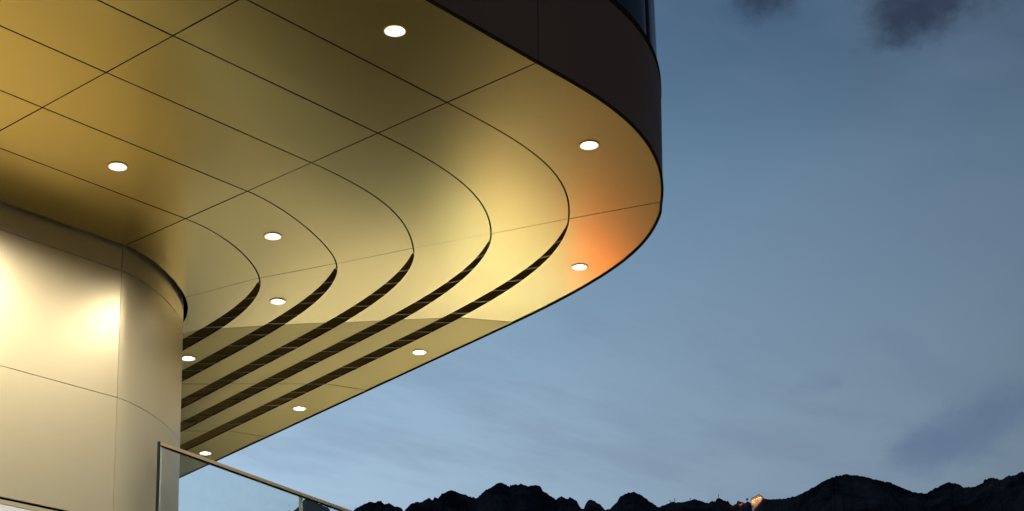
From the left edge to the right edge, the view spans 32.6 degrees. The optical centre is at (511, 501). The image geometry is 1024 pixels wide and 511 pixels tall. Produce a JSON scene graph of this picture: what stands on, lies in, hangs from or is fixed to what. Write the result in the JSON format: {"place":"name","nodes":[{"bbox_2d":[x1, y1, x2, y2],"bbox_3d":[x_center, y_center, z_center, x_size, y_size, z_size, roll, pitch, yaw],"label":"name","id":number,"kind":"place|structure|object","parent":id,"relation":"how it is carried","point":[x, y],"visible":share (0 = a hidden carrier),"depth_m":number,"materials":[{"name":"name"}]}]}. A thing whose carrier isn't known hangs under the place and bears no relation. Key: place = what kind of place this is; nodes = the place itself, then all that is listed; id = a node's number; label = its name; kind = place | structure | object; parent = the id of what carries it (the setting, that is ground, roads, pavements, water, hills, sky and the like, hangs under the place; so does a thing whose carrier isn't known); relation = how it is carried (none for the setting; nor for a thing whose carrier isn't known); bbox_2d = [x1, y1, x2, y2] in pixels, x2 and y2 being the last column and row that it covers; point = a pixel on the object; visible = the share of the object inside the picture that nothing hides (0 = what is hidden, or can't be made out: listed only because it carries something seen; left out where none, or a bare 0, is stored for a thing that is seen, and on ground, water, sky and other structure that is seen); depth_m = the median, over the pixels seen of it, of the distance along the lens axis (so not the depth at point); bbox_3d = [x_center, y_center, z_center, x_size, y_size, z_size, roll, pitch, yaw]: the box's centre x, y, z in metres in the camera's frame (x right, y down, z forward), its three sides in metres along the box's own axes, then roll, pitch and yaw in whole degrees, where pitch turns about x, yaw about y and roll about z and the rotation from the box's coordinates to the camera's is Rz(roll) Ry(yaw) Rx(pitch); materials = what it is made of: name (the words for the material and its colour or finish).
{"place":"outdoors","nodes":[
{"label":"outdoors","id":0,"kind":"place"},
{"bbox_2d":[155,441,350,510],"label":"glass railing","id":1,"kind":"object","parent":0,"point":[300,495],"visible":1,"depth_m":20.72,"materials":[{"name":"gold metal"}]},
{"bbox_2d":[0,0,663,510],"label":"building","id":2,"kind":"structure","parent":0,"point":[436,182],"depth_m":18.53,"materials":[{"name":"gold metal"}]},
{"bbox_2d":[107,162,127,170],"bbox_3d":[-4.023,-3.416,17.867,0.212,0.018,0.212,-14,-19,39],"label":"downlight","id":3,"kind":"object","parent":2,"relation":"attached to","point":[116,166],"visible":1,"depth_m":17.85,"materials":[{"name":"white metal"}]},
{"bbox_2d":[182,355,195,360],"bbox_3d":[-4.340,-1.918,23.461,0.212,0.018,0.212,-14,-19,39],"label":"downlight","id":4,"kind":"object","parent":2,"relation":"attached to","point":[188,358],"visible":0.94,"depth_m":23.45,"materials":[{"name":"white metal"}]},
{"bbox_2d":[199,451,211,454],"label":"downlight","id":5,"kind":"object","parent":2,"relation":"attached to","point":[204,453],"visible":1,"depth_m":27.72,"materials":[{"name":"white metal"}]},
{"bbox_2d":[263,232,281,239],"bbox_3d":[-2.685,-2.974,19.650,0.212,0.018,0.212,-14,-19,39],"label":"downlight","id":6,"kind":"object","parent":2,"relation":"attached to","point":[270,236],"visible":1,"depth_m":19.63,"materials":[{"name":"white metal"}]},
{"bbox_2d":[269,298,285,304],"bbox_3d":[-2.883,-2.461,21.558,0.212,0.018,0.212,-14,-19,39],"label":"downlight","id":7,"kind":"object","parent":2,"relation":"attached to","point":[276,301],"visible":1,"depth_m":21.54,"materials":[{"name":"white metal"}]},
{"bbox_2d":[292,406,306,410],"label":"downlight","id":8,"kind":"object","parent":2,"relation":"attached to","point":[298,408],"visible":1,"depth_m":25.64,"materials":[{"name":"white metal"}]},
{"bbox_2d":[383,24,406,36],"bbox_3d":[-1.032,-4.144,15.416,0.212,0.018,0.212,-14,-19,39],"label":"downlight","id":9,"kind":"object","parent":2,"relation":"attached to","point":[394,29],"visible":1,"depth_m":15.40,"materials":[{"name":"white metal"}]},
{"bbox_2d":[411,349,426,354],"bbox_3d":[-1.240,-1.998,23.450,0.212,0.018,0.212,-14,-19,39],"label":"downlight","id":10,"kind":"object","parent":2,"relation":"attached to","point":[419,352],"visible":1,"depth_m":23.43,"materials":[{"name":"white metal"}]},
{"bbox_2d":[571,263,587,270],"bbox_3d":[0.799,-2.774,20.727,0.212,0.018,0.212,-14,-19,39],"label":"downlight","id":11,"kind":"object","parent":2,"relation":"attached to","point":[576,267],"visible":1,"depth_m":20.71,"materials":[{"name":"white metal"}]},
{"bbox_2d":[579,140,599,149],"bbox_3d":[0.779,-3.592,17.655,0.212,0.018,0.212,-14,-19,39],"label":"downlight","id":12,"kind":"object","parent":2,"relation":"attached to","point":[587,144],"visible":1,"depth_m":17.64,"materials":[{"name":"white metal"}]},
{"bbox_2d":[617,0,647,36],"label":"window","id":13,"kind":"structure","parent":2,"relation":"in","point":[637,8],"depth_m":17.88,"materials":[{"name":"blue glass"}]},
{"bbox_2d":[646,0,656,56],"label":"window","id":14,"kind":"structure","parent":2,"relation":"in","point":[651,22],"depth_m":18.47,"materials":[{"name":"blue glass"}]},
{"bbox_2d":[178,0,1023,510],"label":"sky","id":15,"kind":"structure","parent":0,"point":[828,281],"materials":[{"name":"blue"}]},
{"bbox_2d":[294,472,1023,510],"bbox_3d":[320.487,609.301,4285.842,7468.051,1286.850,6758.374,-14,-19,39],"label":"mountains","id":16,"kind":"structure","parent":0,"point":[845,492],"depth_m":3944.85,"materials":[{"name":"black stone"}]},
{"bbox_2d":[751,494,762,510],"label":"mountain station","id":17,"kind":"object","parent":16,"relation":"on","point":[756,500],"visible":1,"depth_m":4100.74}
]}

